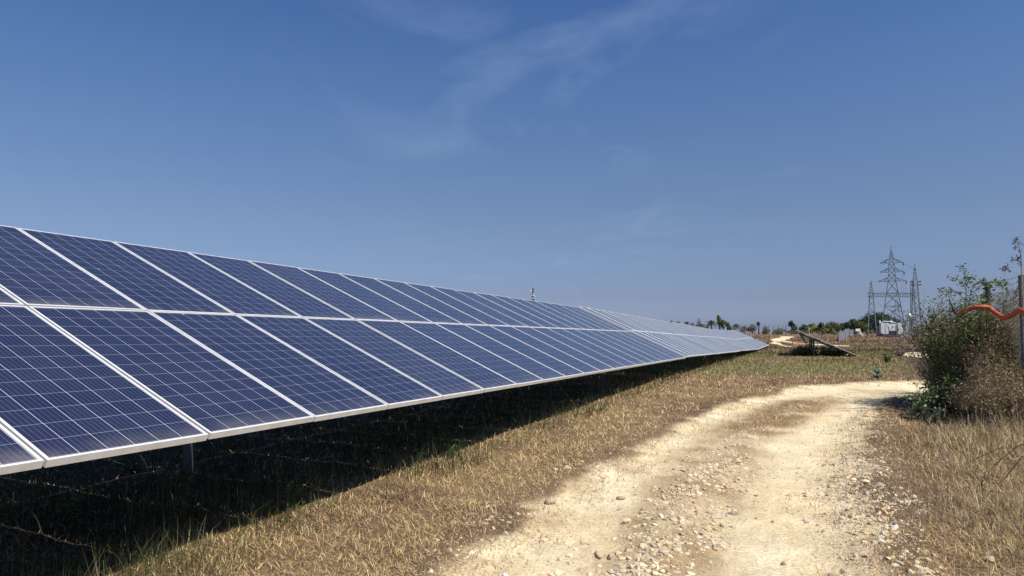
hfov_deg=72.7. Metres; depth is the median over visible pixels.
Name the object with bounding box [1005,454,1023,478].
dead stick
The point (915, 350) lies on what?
shrub
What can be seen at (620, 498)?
rock
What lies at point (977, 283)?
leafy sprig
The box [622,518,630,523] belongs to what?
rock
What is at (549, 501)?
rock
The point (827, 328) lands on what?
shrub
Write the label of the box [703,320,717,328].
palm tree
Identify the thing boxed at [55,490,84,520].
young plant
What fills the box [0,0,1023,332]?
sky
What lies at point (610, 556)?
rock
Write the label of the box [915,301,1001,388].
shrub
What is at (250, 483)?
shaded weeds
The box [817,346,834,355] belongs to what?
weed clump
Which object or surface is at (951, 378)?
young plant
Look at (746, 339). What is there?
solar array
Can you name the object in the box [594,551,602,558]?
rock
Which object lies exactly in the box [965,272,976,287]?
leafy sprig
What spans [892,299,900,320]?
transmission tower
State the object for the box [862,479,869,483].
rock
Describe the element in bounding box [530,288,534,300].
telecom mast
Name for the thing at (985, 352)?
shrub
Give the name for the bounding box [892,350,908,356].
young plant
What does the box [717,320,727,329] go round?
tree
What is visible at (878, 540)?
rock
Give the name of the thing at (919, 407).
young plant
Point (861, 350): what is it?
field grass
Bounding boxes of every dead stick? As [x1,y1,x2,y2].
[968,434,1010,462]
[994,438,1023,465]
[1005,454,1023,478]
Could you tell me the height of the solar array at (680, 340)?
2.920 m
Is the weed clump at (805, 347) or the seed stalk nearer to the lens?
the seed stalk
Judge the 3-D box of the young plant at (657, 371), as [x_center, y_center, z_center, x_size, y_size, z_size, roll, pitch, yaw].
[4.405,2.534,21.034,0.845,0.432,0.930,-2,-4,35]
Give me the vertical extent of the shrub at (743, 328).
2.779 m
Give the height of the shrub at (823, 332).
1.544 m
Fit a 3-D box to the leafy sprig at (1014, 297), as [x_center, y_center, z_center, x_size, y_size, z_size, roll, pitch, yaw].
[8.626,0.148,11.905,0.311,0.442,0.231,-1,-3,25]
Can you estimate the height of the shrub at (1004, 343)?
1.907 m
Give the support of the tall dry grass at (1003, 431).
on the ground at (357, 527)
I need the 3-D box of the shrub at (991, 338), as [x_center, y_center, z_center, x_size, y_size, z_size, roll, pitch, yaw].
[8.426,1.136,12.052,1.303,2.081,1.544,0,-3,0]
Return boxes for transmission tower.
[878,250,906,330]
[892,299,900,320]
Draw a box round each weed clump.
[789,348,804,355]
[797,344,807,355]
[804,347,818,355]
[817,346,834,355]
[829,348,846,356]
[841,350,857,356]
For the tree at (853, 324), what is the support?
on the ground at (357, 527)
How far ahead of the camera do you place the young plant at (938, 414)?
10.90 m
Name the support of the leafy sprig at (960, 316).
attached to the chain link fence at (1021, 332)
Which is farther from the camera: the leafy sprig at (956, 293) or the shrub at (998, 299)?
the shrub at (998, 299)
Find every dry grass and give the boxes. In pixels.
[726,386,1023,575]
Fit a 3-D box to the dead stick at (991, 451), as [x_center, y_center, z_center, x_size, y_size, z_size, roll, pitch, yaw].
[5.230,1.716,7.410,0.292,0.371,0.580,1,-3,-25]
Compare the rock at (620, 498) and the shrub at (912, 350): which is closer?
the rock at (620, 498)
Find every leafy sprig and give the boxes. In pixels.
[937,287,964,301]
[947,274,964,286]
[954,301,974,327]
[955,262,972,305]
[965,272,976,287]
[965,278,991,304]
[979,277,988,299]
[988,277,1006,290]
[1000,277,1009,303]
[1008,287,1018,307]
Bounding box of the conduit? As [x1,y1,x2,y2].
[958,305,1023,319]
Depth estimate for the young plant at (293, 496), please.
5.93 m
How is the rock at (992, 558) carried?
on the ground at (357, 527)
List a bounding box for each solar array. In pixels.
[0,225,685,474]
[578,306,738,372]
[677,323,757,356]
[716,330,767,348]
[795,330,857,355]
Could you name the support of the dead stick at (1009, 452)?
on the ground at (357, 527)
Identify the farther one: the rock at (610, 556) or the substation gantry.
the substation gantry
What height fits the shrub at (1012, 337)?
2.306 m
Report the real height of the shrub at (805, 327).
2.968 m
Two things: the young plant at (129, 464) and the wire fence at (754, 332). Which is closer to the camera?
the young plant at (129, 464)
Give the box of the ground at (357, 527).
[0,333,1023,575]
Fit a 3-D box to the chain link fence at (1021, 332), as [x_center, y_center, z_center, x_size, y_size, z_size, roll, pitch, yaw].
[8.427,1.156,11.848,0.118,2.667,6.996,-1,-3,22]
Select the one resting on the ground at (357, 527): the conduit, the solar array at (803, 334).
the solar array at (803, 334)
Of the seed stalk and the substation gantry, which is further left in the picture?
the substation gantry
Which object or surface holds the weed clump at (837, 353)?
on the ground at (357, 527)
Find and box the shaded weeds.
[0,348,762,575]
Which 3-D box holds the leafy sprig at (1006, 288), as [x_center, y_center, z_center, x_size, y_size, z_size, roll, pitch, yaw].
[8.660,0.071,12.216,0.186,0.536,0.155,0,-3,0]
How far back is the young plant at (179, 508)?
5.57 m
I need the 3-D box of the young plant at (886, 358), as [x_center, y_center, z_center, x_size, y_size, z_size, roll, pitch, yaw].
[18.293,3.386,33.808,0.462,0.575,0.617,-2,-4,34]
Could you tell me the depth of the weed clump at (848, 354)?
44.70 m
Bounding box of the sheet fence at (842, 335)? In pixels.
[838,328,852,340]
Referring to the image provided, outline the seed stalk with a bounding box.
[999,237,1023,327]
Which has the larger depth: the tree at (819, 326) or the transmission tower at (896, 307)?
the transmission tower at (896, 307)
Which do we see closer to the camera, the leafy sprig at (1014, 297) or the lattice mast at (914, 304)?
the leafy sprig at (1014, 297)
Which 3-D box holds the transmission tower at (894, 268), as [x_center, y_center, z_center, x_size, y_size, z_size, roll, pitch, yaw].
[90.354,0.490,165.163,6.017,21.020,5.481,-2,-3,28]
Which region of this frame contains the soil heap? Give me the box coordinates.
[788,343,805,345]
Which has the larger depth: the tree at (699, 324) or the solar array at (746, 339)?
the tree at (699, 324)
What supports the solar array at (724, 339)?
on the ground at (357, 527)
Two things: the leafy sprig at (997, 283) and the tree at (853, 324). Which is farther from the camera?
the tree at (853, 324)
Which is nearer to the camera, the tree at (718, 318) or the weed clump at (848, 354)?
the weed clump at (848, 354)
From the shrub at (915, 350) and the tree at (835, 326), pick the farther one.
the tree at (835, 326)
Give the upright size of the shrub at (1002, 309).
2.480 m
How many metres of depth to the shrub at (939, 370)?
13.26 m
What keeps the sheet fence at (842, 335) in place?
on the ground at (357, 527)
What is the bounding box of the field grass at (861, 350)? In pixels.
[540,334,927,388]
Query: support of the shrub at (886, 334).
on the ground at (357, 527)
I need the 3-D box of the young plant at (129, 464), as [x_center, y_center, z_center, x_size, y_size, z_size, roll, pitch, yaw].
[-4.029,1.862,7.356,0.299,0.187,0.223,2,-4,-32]
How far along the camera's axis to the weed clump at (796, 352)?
46.67 m
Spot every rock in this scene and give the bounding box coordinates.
[540,538,548,541]
[545,498,555,504]
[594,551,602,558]
[607,554,614,558]
[616,496,624,499]
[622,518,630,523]
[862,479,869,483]
[875,538,884,543]
[983,556,994,562]
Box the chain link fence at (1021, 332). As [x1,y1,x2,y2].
[960,275,1023,376]
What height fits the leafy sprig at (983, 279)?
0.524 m
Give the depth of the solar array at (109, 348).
6.29 m
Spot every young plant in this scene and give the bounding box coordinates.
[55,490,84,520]
[117,457,145,473]
[169,491,202,518]
[279,484,304,509]
[439,443,465,457]
[646,365,673,378]
[869,366,881,378]
[883,352,893,362]
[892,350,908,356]
[897,376,938,419]
[906,378,958,413]
[918,403,947,424]
[923,370,976,415]
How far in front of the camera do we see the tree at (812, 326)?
199.03 m
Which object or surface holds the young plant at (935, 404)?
on the ground at (357, 527)
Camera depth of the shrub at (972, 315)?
12.34 m
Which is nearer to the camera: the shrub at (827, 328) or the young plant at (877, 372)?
the young plant at (877, 372)
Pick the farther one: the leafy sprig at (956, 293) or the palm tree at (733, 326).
the palm tree at (733, 326)
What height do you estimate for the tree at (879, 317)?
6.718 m
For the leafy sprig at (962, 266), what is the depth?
12.32 m
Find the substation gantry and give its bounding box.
[867,263,922,335]
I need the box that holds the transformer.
[877,314,911,336]
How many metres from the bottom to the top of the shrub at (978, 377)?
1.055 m
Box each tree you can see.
[696,319,702,326]
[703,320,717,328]
[716,315,721,329]
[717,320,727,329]
[730,323,741,331]
[788,320,794,330]
[808,323,816,333]
[815,322,824,330]
[825,322,841,331]
[842,319,867,332]
[859,311,899,332]
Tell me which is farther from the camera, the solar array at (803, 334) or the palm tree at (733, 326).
the palm tree at (733, 326)
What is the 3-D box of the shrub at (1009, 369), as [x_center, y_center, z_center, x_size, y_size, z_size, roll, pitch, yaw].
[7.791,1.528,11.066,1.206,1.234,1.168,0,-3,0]
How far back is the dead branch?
11.99 m
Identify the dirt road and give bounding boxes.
[433,336,937,575]
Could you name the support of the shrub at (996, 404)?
on the ground at (357, 527)
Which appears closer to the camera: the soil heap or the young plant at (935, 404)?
the young plant at (935, 404)
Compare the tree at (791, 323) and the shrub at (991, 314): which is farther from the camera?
the tree at (791, 323)
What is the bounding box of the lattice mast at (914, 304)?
[910,281,916,336]
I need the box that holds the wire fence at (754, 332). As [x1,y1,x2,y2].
[735,324,783,334]
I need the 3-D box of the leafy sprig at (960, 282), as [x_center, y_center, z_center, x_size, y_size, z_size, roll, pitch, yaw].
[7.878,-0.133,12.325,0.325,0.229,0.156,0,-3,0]
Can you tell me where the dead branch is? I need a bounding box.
[949,299,956,314]
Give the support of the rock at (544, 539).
on the dirt road
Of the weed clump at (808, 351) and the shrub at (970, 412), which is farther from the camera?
the weed clump at (808, 351)
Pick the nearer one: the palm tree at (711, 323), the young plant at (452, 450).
the young plant at (452, 450)
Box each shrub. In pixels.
[741,326,747,333]
[747,324,756,333]
[796,324,809,331]
[817,330,827,334]
[820,325,834,333]
[871,300,955,393]
[878,300,965,388]
[897,287,996,390]
[907,292,992,396]
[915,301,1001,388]
[927,289,1016,394]
[942,371,1019,425]
[950,326,1016,384]
[952,294,1020,367]
[952,363,1023,432]
[953,268,1019,327]
[955,329,1020,389]
[961,285,1019,336]
[962,361,1023,423]
[963,346,1023,394]
[967,310,1020,375]
[974,276,1020,367]
[984,303,1021,369]
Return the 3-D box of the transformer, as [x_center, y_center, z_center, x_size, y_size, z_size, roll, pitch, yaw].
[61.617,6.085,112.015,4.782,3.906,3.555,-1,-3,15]
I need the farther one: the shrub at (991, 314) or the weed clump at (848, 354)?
the weed clump at (848, 354)
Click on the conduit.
(1012, 314)
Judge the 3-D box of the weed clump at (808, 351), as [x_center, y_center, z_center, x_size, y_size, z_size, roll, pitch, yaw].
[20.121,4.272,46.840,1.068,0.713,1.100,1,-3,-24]
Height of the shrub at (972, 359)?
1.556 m
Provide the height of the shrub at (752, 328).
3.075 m
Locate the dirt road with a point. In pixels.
(770, 549)

